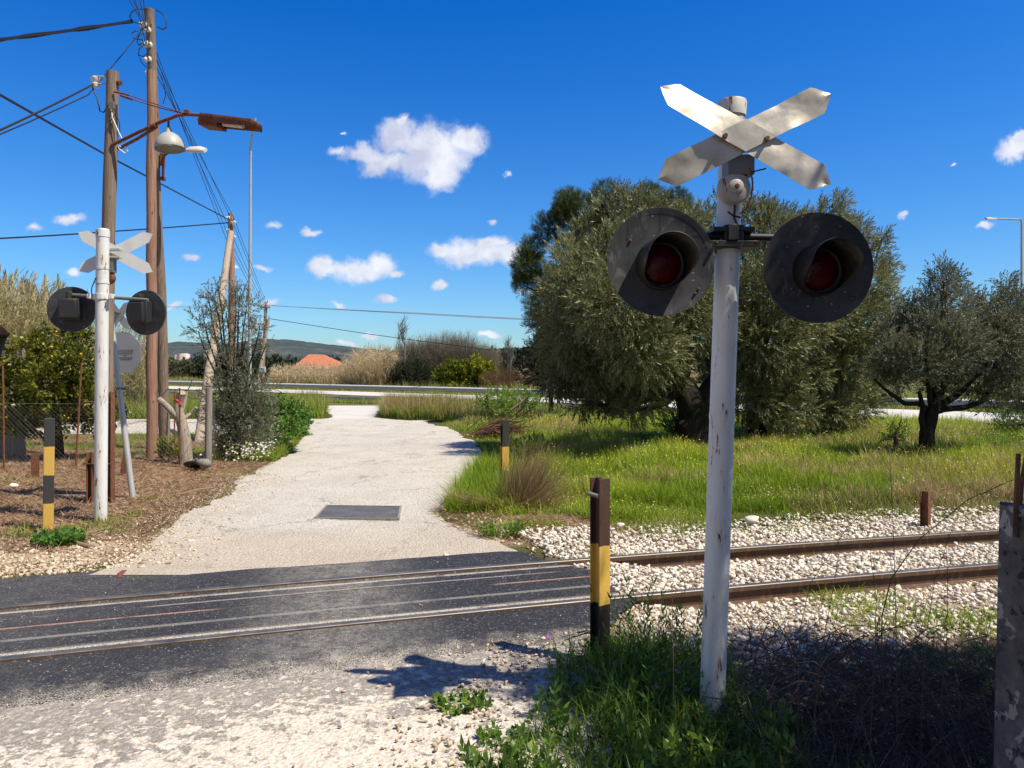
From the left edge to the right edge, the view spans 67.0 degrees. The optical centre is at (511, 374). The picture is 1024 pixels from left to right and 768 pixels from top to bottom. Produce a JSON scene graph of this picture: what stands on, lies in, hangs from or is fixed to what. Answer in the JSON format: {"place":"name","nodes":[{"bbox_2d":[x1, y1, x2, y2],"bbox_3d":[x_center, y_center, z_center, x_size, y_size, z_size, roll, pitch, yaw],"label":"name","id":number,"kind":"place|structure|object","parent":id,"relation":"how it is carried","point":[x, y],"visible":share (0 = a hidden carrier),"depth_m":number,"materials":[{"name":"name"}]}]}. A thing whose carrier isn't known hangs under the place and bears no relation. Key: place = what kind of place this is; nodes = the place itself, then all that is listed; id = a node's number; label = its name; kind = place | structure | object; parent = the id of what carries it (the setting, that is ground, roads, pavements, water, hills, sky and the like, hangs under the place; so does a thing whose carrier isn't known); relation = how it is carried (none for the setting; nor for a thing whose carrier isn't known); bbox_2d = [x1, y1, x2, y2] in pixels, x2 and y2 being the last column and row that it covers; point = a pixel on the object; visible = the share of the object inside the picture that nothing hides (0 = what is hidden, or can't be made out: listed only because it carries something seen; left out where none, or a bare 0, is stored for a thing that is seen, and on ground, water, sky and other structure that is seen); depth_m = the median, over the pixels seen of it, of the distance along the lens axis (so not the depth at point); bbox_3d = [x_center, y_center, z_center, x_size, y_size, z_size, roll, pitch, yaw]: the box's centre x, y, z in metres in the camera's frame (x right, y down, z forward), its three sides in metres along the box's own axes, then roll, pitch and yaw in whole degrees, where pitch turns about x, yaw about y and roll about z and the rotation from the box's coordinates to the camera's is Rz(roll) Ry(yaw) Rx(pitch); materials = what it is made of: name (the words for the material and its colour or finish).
{"place":"outdoors","nodes":[
{"label":"outdoors","id":0,"kind":"place"},
{"bbox_2d":[0,523,221,578],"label":"rubble gravel","id":1,"kind":"structure","parent":0,"point":[49,567],"depth_m":6.38,"materials":[{"name":"gravel"}]},
{"bbox_2d":[29,419,382,433],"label":"side road","id":2,"kind":"structure","parent":0,"point":[135,425],"depth_m":23.36,"materials":[{"name":"asphalt"}]},
{"bbox_2d":[89,420,516,574],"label":"road","id":3,"kind":"structure","parent":0,"point":[402,463],"depth_m":8.84,"materials":[{"name":"concrete"}]},
{"bbox_2d":[1,473,322,574],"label":"loose gravel","id":4,"kind":"structure","parent":3,"relation":"on","point":[136,543],"depth_m":7.88,"materials":[{"name":"gravel"}]},
{"bbox_2d":[314,505,401,520],"bbox_3d":[-1.682,1.543,8.611,0.981,0.053,0.862,0,0,0],"label":"service cover","id":5,"kind":"object","parent":3,"relation":"on","point":[367,512],"visible":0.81,"depth_m":8.55,"materials":[{"name":"grey metal"}]},
{"bbox_2d":[326,405,407,420],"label":"road","id":6,"kind":"structure","parent":0,"point":[353,412],"depth_m":31.04,"materials":[{"name":"asphalt"}]},
{"bbox_2d":[503,335,516,385],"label":"bare tree","id":7,"kind":"object","parent":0,"point":[507,348],"visible":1,"depth_m":51.93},
{"bbox_2d":[0,375,1023,767],"bbox_3d":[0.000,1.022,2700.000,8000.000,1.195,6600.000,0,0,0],"label":"ground","id":8,"kind":"structure","parent":0,"point":[540,555],"depth_m":5.42,"materials":[{"name":"soil"}]},
{"bbox_2d":[0,325,25,456],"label":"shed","id":9,"kind":"structure","parent":8,"relation":"on","point":[13,445],"depth_m":14.59,"materials":[{"name":"brown wood"}]},
{"bbox_2d":[31,453,38,476],"bbox_3d":[-7.150,1.406,11.600,0.090,0.460,0.090,0,0,-17],"label":"rusty post","id":10,"kind":"object","parent":8,"relation":"on","point":[34,464],"visible":0.58,"depth_m":11.56,"materials":[{"name":"orange metal"}]},
{"bbox_2d":[43,418,54,529],"bbox_3d":[-4.611,1.040,7.700,0.105,1.221,0.092,0,0,-29],"label":"barrier post","id":11,"kind":"object","parent":8,"relation":"on","point":[48,470],"visible":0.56,"depth_m":7.66,"materials":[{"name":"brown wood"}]},
{"bbox_2d":[26,526,87,547],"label":"weed plant","id":12,"kind":"object","parent":8,"relation":"on","point":[66,535],"visible":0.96,"depth_m":6.86,"materials":[{"name":"green plant"}]},
{"bbox_2d":[0,320,131,459],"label":"citrus tree","id":13,"kind":"object","parent":8,"relation":"on","point":[68,351],"visible":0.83,"depth_m":13.73,"materials":[{"name":"green plant"}]},
{"bbox_2d":[0,263,196,428],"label":"reed thicket","id":14,"kind":"object","parent":8,"relation":"on","point":[17,321],"visible":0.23,"depth_m":23.58,"materials":[{"name":"plant"}]},
{"bbox_2d":[82,69,127,502],"bbox_3d":[-4.881,-0.997,9.380,0.538,5.378,0.230,0,0,0],"label":"utility pole","id":15,"kind":"object","parent":8,"relation":"on","point":[110,159],"visible":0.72,"depth_m":9.33,"materials":[{"name":"brown wood"}]},
{"bbox_2d":[0,83,93,130],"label":"power line","id":16,"kind":"object","parent":15,"relation":"attached to","point":[39,111],"visible":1,"depth_m":8.33,"materials":[{"name":"metal"}]},
{"bbox_2d":[110,91,261,149],"bbox_3d":[-3.873,-3.066,9.186,1.927,0.724,0.250,0,0,14],"label":"street lamp","id":17,"kind":"object","parent":15,"relation":"attached to","point":[216,122],"visible":1,"depth_m":9.11,"materials":[{"name":"metal"}]},
{"bbox_2d":[154,121,185,153],"bbox_3d":[-4.067,-2.842,9.200,0.347,0.350,0.348,0,0,0],"label":"street lamp","id":18,"kind":"object","parent":17,"relation":"hanging from","point":[168,141],"visible":1,"depth_m":9.16,"materials":[{"name":"metal"}]},
{"bbox_2d":[47,228,166,521],"bbox_3d":[-4.274,0.129,8.202,1.256,3.323,0.455,0,0,0],"label":"crossing signal","id":19,"kind":"object","parent":8,"relation":"on","point":[72,309],"visible":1,"depth_m":8.08,"materials":[{"name":"white paint"}]},
{"bbox_2d":[0,430,232,537],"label":"short grass","id":20,"kind":"structure","parent":8,"relation":"on","point":[134,435],"depth_m":11.70,"materials":[{"name":"plant"}]},
{"bbox_2d":[0,362,249,468],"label":"chain link fence","id":21,"kind":"object","parent":8,"relation":"on","point":[208,434],"visible":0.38,"depth_m":12.80,"materials":[{"name":"grey metal"}]},
{"bbox_2d":[114,302,140,497],"bbox_3d":[-4.975,0.366,9.907,0.692,2.617,0.254,0,0,26],"label":"road sign","id":22,"kind":"object","parent":8,"relation":"on","point":[127,352],"visible":0.72,"depth_m":9.95,"materials":[{"name":"grey metal"}]},
{"bbox_2d":[0,433,298,554],"bbox_3d":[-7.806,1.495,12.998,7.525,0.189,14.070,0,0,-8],"label":"dry litter","id":23,"kind":"object","parent":8,"relation":"on","point":[82,510],"visible":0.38,"depth_m":9.58,"materials":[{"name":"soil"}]},
{"bbox_2d":[129,8,170,448],"bbox_3d":[-7.058,-2.838,15.602,0.635,8.810,1.424,0,0,0],"label":"utility pole","id":24,"kind":"object","parent":8,"relation":"on","point":[162,355],"visible":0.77,"depth_m":15.74,"materials":[{"name":"brown wood"}]},
{"bbox_2d":[0,19,132,41],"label":"power line","id":25,"kind":"object","parent":24,"relation":"attached to","point":[76,29],"visible":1,"depth_m":13.48,"materials":[{"name":"metal"}]},
{"bbox_2d":[0,30,141,134],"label":"power line","id":26,"kind":"object","parent":24,"relation":"attached to","point":[72,101],"visible":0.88,"depth_m":11.39,"materials":[{"name":"metal"}]},
{"bbox_2d":[160,146,206,180],"bbox_3d":[-6.550,-4.223,15.370,1.197,0.599,0.156,0,0,23],"label":"street lamp","id":27,"kind":"object","parent":24,"relation":"attached to","point":[195,149],"visible":0.84,"depth_m":15.27,"materials":[{"name":"metal"}]},
{"bbox_2d":[146,70,157,459],"bbox_3d":[-6.515,-1.911,13.998,0.205,7.173,0.209,0,0,0],"label":"utility pole","id":28,"kind":"object","parent":8,"relation":"on","point":[151,285],"visible":0.77,"depth_m":13.93,"materials":[{"name":"red wood"}]},
{"bbox_2d":[153,434,178,460],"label":"bush","id":29,"kind":"object","parent":8,"relation":"on","point":[168,450],"visible":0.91,"depth_m":13.67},
{"bbox_2d":[155,379,197,464],"bbox_3d":[-5.814,0.850,13.345,0.693,1.578,0.287,0,0,0],"label":"pruned tree","id":30,"kind":"object","parent":8,"relation":"on","point":[173,411],"visible":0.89,"depth_m":13.28,"materials":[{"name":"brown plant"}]},
{"bbox_2d":[183,459,211,468],"bbox_3d":[-5.033,1.420,12.457,0.537,0.177,0.267,0,0,35],"label":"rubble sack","id":31,"kind":"object","parent":8,"relation":"on","point":[203,463],"visible":0.99,"depth_m":12.32,"materials":[{"name":"white plastic"}]},
{"bbox_2d":[194,230,233,442],"bbox_3d":[-7.906,-1.357,20.733,0.249,6.184,6.540,0,0,-14],"label":"brace pole","id":32,"kind":"object","parent":8,"relation":"on","point":[226,259],"visible":0.53,"depth_m":20.18,"materials":[{"name":"brown wood"}]},
{"bbox_2d":[226,213,235,368],"bbox_3d":[-8.678,-1.667,23.973,0.307,6.694,0.280,0,0,0],"label":"utility pole","id":33,"kind":"object","parent":8,"relation":"on","point":[231,276],"visible":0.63,"depth_m":23.92,"materials":[{"name":"red wood"}]},
{"bbox_2d":[0,94,227,219],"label":"power line","id":34,"kind":"object","parent":33,"relation":"attached to","point":[40,117],"visible":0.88,"depth_m":11.77,"materials":[{"name":"metal"}]},
{"bbox_2d":[0,222,227,238],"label":"power line","id":35,"kind":"object","parent":33,"relation":"attached to","point":[94,232],"visible":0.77,"depth_m":18.28,"materials":[{"name":"metal"}]},
{"bbox_2d":[180,269,285,460],"bbox_3d":[-5.185,-0.128,14.110,1.996,3.739,1.340,0,0,0],"label":"young olive bush","id":36,"kind":"object","parent":8,"relation":"on","point":[235,409],"visible":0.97,"depth_m":14.10,"materials":[{"name":"green plant"}]},
{"bbox_2d":[247,131,252,392],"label":"lamp column","id":37,"kind":"structure","parent":8,"relation":"on","point":[250,225],"depth_m":34.94,"materials":[{"name":"metal"}]},
{"bbox_2d":[250,391,314,453],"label":"mallow bush","id":38,"kind":"object","parent":8,"relation":"on","point":[296,421],"visible":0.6,"depth_m":15.29,"materials":[{"name":"green plant"}]},
{"bbox_2d":[0,632,612,767],"bbox_3d":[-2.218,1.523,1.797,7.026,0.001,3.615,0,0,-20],"label":"apron","id":39,"kind":"object","parent":8,"relation":"on","point":[287,721],"visible":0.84,"depth_m":3.40,"materials":[{"name":"gravel"}]},
{"bbox_2d":[429,685,494,716],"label":"weed plant","id":40,"kind":"object","parent":39,"relation":"on","point":[479,700],"visible":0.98,"depth_m":3.54,"materials":[{"name":"green plant"}]},
{"bbox_2d":[476,720,538,750],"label":"weed plant","id":41,"kind":"object","parent":39,"relation":"on","point":[495,733],"visible":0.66,"depth_m":3.23,"materials":[{"name":"green plant"}]},
{"bbox_2d":[293,354,343,370],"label":"house","id":42,"kind":"structure","parent":8,"relation":"on","point":[320,359],"depth_m":112.30,"materials":[{"name":"tile"}]},
{"bbox_2d":[0,551,638,708],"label":"crossing","id":43,"kind":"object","parent":8,"relation":"on","point":[23,683],"visible":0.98,"depth_m":4.73,"materials":[{"name":"asphalt"}]},
{"bbox_2d":[394,315,412,366],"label":"bare tree","id":44,"kind":"object","parent":8,"relation":"on","point":[402,331],"visible":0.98,"depth_m":56.97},
{"bbox_2d":[384,355,434,386],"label":"shrub","id":45,"kind":"object","parent":8,"relation":"on","point":[415,370],"visible":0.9,"depth_m":56.49,"materials":[{"name":"plant"}]},
{"bbox_2d":[136,391,709,411],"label":"guardrail","id":46,"kind":"object","parent":8,"relation":"on","point":[350,398],"visible":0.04,"depth_m":42.19,"materials":[{"name":"metal"}]},
{"bbox_2d":[131,339,741,383],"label":"distant trees","id":47,"kind":"object","parent":8,"relation":"on","point":[195,367],"visible":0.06,"depth_m":102.23,"materials":[{"name":"plant"}]},
{"bbox_2d":[395,328,502,381],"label":"shrub","id":48,"kind":"object","parent":8,"relation":"on","point":[433,353],"visible":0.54,"depth_m":59.38,"materials":[{"name":"plant"}]},
{"bbox_2d":[373,388,527,418],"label":"wild oats","id":49,"kind":"object","parent":8,"relation":"on","point":[394,400],"visible":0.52,"depth_m":27.37,"materials":[{"name":"green plant"}]},
{"bbox_2d":[431,351,502,387],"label":"shrub","id":50,"kind":"object","parent":8,"relation":"on","point":[466,372],"visible":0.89,"depth_m":53.83,"materials":[{"name":"plant"}]},
{"bbox_2d":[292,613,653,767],"bbox_3d":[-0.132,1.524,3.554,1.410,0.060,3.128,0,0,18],"label":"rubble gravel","id":51,"kind":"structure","parent":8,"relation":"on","point":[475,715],"depth_m":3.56,"materials":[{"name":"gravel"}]},
{"bbox_2d":[265,342,701,389],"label":"reed bed","id":52,"kind":"object","parent":8,"relation":"on","point":[373,367],"visible":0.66,"depth_m":59.98,"materials":[{"name":"plant"}]},
{"bbox_2d":[0,562,997,661],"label":"rail","id":53,"kind":"object","parent":8,"relation":"on","point":[761,592],"visible":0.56,"depth_m":5.46,"materials":[{"name":"metal"}]},
{"bbox_2d":[0,529,998,608],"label":"rail","id":54,"kind":"object","parent":8,"relation":"on","point":[691,558],"visible":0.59,"depth_m":6.57,"materials":[{"name":"metal"}]},
{"bbox_2d":[463,395,537,438],"bbox_3d":[-0.087,1.188,18.919,1.870,1.411,1.798,0,0,-35],"label":"branch heap","id":55,"kind":"object","parent":8,"relation":"on","point":[488,429],"visible":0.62,"depth_m":18.83,"materials":[{"name":"wood"}]},
{"bbox_2d":[473,518,529,537],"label":"weed plant","id":56,"kind":"object","parent":8,"relation":"on","point":[487,531],"visible":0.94,"depth_m":7.29,"materials":[{"name":"green plant"}]},
{"bbox_2d":[495,420,508,480],"bbox_3d":[-0.148,1.141,10.683,0.209,1.039,0.094,0,0,-20],"label":"barrier post","id":57,"kind":"object","parent":8,"relation":"on","point":[504,431],"visible":0.67,"depth_m":10.66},
{"bbox_2d":[478,360,532,388],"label":"shrub","id":58,"kind":"object","parent":8,"relation":"on","point":[507,380],"visible":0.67,"depth_m":51.22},
{"bbox_2d":[23,445,996,639],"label":"short grass","id":59,"kind":"structure","parent":8,"relation":"on","point":[474,480],"depth_m":8.55,"materials":[{"name":"plant"}]},
{"bbox_2d":[472,382,548,419],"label":"bramble","id":60,"kind":"object","parent":8,"relation":"on","point":[502,401],"visible":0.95,"depth_m":22.91,"materials":[{"name":"green plant"}]},
{"bbox_2d":[433,425,590,511],"bbox_3d":[0.007,1.242,8.840,2.128,1.455,1.616,0,0,0],"label":"dry tussock","id":61,"kind":"object","parent":8,"relation":"on","point":[520,474],"visible":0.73,"depth_m":8.81,"materials":[{"name":"brown plant"}]},
{"bbox_2d":[499,431,548,460],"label":"weed plant","id":62,"kind":"object","parent":8,"relation":"on","point":[518,446],"visible":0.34,"depth_m":13.02,"materials":[{"name":"green plant"}]},
{"bbox_2d":[443,496,640,556],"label":"rubble gravel","id":63,"kind":"structure","parent":8,"relation":"on","point":[527,547],"depth_m":7.08,"materials":[{"name":"gravel"}]},
{"bbox_2d":[424,483,681,548],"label":"dry litter","id":64,"kind":"object","parent":8,"relation":"on","point":[578,518],"visible":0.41,"depth_m":8.04,"materials":[{"name":"beige plant"}]},
{"bbox_2d":[514,322,606,412],"bbox_3d":[3.120,-0.403,28.843,6.096,3.812,2.495,0,0,0],"label":"shrub","id":65,"kind":"object","parent":8,"relation":"on","point":[531,368],"visible":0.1,"depth_m":28.80,"materials":[{"name":"green plant"}]},
{"bbox_2d":[135,385,1019,422],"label":"highway","id":66,"kind":"structure","parent":8,"relation":"on","point":[916,412],"depth_m":37.65,"materials":[{"name":"asphalt"}]},
{"bbox_2d":[168,381,1022,407],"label":"guardrail","id":67,"kind":"object","parent":8,"relation":"on","point":[412,388],"visible":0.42,"depth_m":53.12,"materials":[{"name":"metal"}]},
{"bbox_2d":[587,477,609,655],"bbox_3d":[0.445,1.107,4.076,0.095,1.125,0.154,0,0,42],"label":"barrier post","id":68,"kind":"object","parent":8,"relation":"on","point":[599,493],"visible":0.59,"depth_m":4.08,"materials":[{"name":"brown metal"}]},
{"bbox_2d":[506,176,694,415],"bbox_3d":[2.732,-2.291,24.177,5.908,7.886,2.586,0,0,0],"label":"pine tree","id":69,"kind":"object","parent":8,"relation":"on","point":[563,208],"visible":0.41,"depth_m":23.77,"materials":[{"name":"green plant"}]},
{"bbox_2d":[482,610,776,767],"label":"leafy weeds","id":70,"kind":"object","parent":8,"relation":"on","point":[650,669],"visible":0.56,"depth_m":3.60,"materials":[{"name":"green plant"}]},
{"bbox_2d":[521,176,743,445],"bbox_3d":[2.333,-1.208,14.589,4.418,5.710,4.498,0,0,0],"label":"olive tree","id":71,"kind":"object","parent":8,"relation":"on","point":[600,329],"visible":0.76,"depth_m":14.38,"materials":[{"name":"green plant"}]},
{"bbox_2d":[607,574,702,677],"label":"tall weeds","id":72,"kind":"object","parent":8,"relation":"on","point":[628,617],"visible":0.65,"depth_m":3.98,"materials":[{"name":"green plant"}]},
{"bbox_2d":[456,668,869,767],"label":"broad weeds","id":73,"kind":"object","parent":8,"relation":"on","point":[469,750],"visible":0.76,"depth_m":3.07,"materials":[{"name":"green plant"}]},
{"bbox_2d":[651,402,679,439],"bbox_3d":[3.288,0.995,15.776,0.927,1.095,0.701,0,0,8],"label":"sapling","id":74,"kind":"object","parent":8,"relation":"on","point":[674,427],"visible":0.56,"depth_m":15.74,"materials":[{"name":"green plant"}]},
{"bbox_2d":[457,615,986,767],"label":"weed grass","id":75,"kind":"structure","parent":8,"relation":"on","point":[628,757],"depth_m":3.24,"materials":[{"name":"plant"}]},
{"bbox_2d":[441,401,1023,541],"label":"meadow grass","id":76,"kind":"structure","parent":8,"relation":"on","point":[676,493],"depth_m":11.46,"materials":[{"name":"plant"}]},
{"bbox_2d":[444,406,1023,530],"bbox_3d":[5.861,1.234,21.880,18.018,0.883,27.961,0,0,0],"label":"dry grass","id":77,"kind":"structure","parent":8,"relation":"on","point":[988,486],"depth_m":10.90,"materials":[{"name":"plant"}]},
{"bbox_2d":[444,408,1023,536],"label":"meadow flowers","id":78,"kind":"object","parent":8,"relation":"on","point":[752,458],"visible":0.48,"depth_m":12.45,"materials":[{"name":"plant"}]},
{"bbox_2d":[607,84,873,723],"bbox_3d":[0.982,0.228,3.325,1.146,2.948,0.401,0,0,0],"label":"crossing signal","id":79,"kind":"object","parent":8,"relation":"on","point":[818,267],"visible":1,"depth_m":3.33,"materials":[{"name":"white paint"}]},
{"bbox_2d":[499,505,998,657],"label":"ballast gravel","id":80,"kind":"structure","parent":8,"relation":"on","point":[750,570],"depth_m":6.44,"materials":[{"name":"gravel"}]},
{"bbox_2d":[686,184,845,439],"bbox_3d":[5.572,-1.368,16.563,4.169,6.015,3.592,0,0,-36],"label":"olive tree","id":81,"kind":"object","parent":8,"relation":"on","point":[769,376],"visible":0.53,"depth_m":15.88,"materials":[{"name":"green plant"}]},
{"bbox_2d":[574,596,996,755],"bbox_3d":[1.415,1.406,3.769,2.202,0.450,1.923,0,0,0],"label":"dead bramble","id":82,"kind":"object","parent":8,"relation":"on","point":[860,642],"visible":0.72,"depth_m":3.67,"materials":[{"name":"plant"}]},
{"bbox_2d":[575,623,996,767],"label":"rubble gravel","id":83,"kind":"structure","parent":8,"relation":"on","point":[819,629],"depth_m":4.33,"materials":[{"name":"gravel"}]},
{"bbox_2d":[814,540,839,765],"bbox_3d":[1.180,1.079,2.896,0.092,0.935,0.024,0,0,17],"label":"dry stalk","id":84,"kind":"object","parent":8,"relation":"on","point":[820,658],"visible":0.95,"depth_m":2.90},
{"bbox_2d":[653,564,1008,767],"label":"dead stems","id":85,"kind":"object","parent":8,"relation":"on","point":[937,666],"visible":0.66,"depth_m":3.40,"materials":[{"name":"plant"}]},
{"bbox_2d":[798,491,881,752],"bbox_3d":[1.249,0.991,2.953,0.295,1.120,0.022,0,0,22],"label":"dry stalk","id":86,"kind":"object","parent":8,"relation":"on","point":[802,619],"visible":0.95,"depth_m":3.00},
{"bbox_2d":[790,186,911,433],"bbox_3d":[7.609,-1.433,18.022,2.875,6.160,4.326,0,0,39],"label":"olive tree","id":87,"kind":"object","parent":8,"relation":"on","point":[849,351],"visible":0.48,"depth_m":17.61,"materials":[{"name":"green plant"}]},
{"bbox_2d":[870,548,878,767],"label":"dry stalk","id":88,"kind":"object","parent":8,"relation":"on","point":[874,661],"visible":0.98,"depth_m":2.70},
{"bbox_2d":[886,446,898,767],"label":"dry stalk","id":89,"kind":"object","parent":8,"relation":"on","point":[895,614],"visible":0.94,"depth_m":2.90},
{"bbox_2d":[876,418,912,446],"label":"shrub","id":90,"kind":"object","parent":8,"relation":"on","point":[895,436],"visible":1,"depth_m":14.96,"materials":[{"name":"green plant"}]},
{"bbox_2d":[920,491,930,527],"bbox_3d":[4.329,1.468,8.100,0.082,0.500,0.082,0,0,-43],"label":"rusty post","id":91,"kind":"object","parent":8,"relation":"on","point":[925,508],"visible":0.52,"depth_m":8.10,"materials":[{"name":"orange metal"}]},
{"bbox_2d":[921,519,953,765],"bbox_3d":[1.531,1.020,2.784,0.104,1.043,0.034,0,0,35],"label":"dry stalk","id":92,"kind":"object","parent":8,"relation":"on","point":[925,650],"visible":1,"depth_m":2.80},
{"bbox_2d":[886,629,995,692],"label":"weed grass","id":93,"kind":"structure","parent":8,"relation":"on","point":[978,665],"depth_m":4.13,"materials":[{"name":"plant"}]},
{"bbox_2d":[862,249,1023,454],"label":"olive tree","id":94,"kind":"object","parent":8,"relation":"on","point":[996,328],"visible":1,"depth_m":13.29,"materials":[{"name":"green plant"}]},
{"bbox_2d":[942,538,950,759],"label":"dry stalk","id":95,"kind":"object","parent":8,"relation":"on","point":[946,645],"visible":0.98,"depth_m":3.00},
{"bbox_2d":[881,479,1013,699],"bbox_3d":[1.941,1.000,3.455,0.532,1.108,0.040,0,0,30],"label":"dry stalk","id":96,"kind":"object","parent":8,"relation":"on","point":[897,570],"visible":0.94,"depth_m":3.55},
{"bbox_2d":[984,402,1023,431],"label":"shrub","id":97,"kind":"object","parent":8,"relation":"on","point":[1018,421],"visible":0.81,"depth_m":18.96,"materials":[{"name":"green plant"}]},
{"bbox_2d":[993,453,1023,767],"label":"concrete post","id":98,"kind":"object","parent":8,"relation":"on","point":[1009,720],"visible":1,"depth_m":2.19,"materials":[{"name":"concrete"}]},
{"bbox_2d":[0,0,1023,350],"label":"sky","id":99,"kind":"structure","parent":0,"point":[404,151],"materials":[{"name":"blue"}]},
{"bbox_2d":[115,374,1022,461],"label":"verge grass","id":100,"kind":"structure","parent":0,"point":[277,450],"depth_m":27.81,"materials":[{"name":"plant"}]},
{"bbox_2d":[196,436,291,460],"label":"daisies","id":101,"kind":"object","parent":100,"relation":"on","point":[263,452],"visible":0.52,"depth_m":13.27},
{"bbox_2d":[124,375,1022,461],"bbox_3d":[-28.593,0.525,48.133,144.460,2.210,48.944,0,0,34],"label":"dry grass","id":102,"kind":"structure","parent":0,"point":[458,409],"depth_m":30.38,"materials":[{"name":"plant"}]},
{"bbox_2d":[141,339,1016,375],"bbox_3d":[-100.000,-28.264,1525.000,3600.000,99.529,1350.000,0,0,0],"label":"hills","id":103,"kind":"structure","parent":0,"point":[285,348],"depth_m":1342.57,"materials":[{"name":"plant"}]},
{"bbox_2d":[619,605,753,648],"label":"ballast gravel","id":104,"kind":"structure","parent":0,"point":[654,612],"depth_m":4.83,"materials":[{"name":"gravel"}]},
{"bbox_2d":[984,217,1022,392],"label":"lamp column","id":105,"kind":"structure","parent":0,"point":[1021,247],"depth_m":39.95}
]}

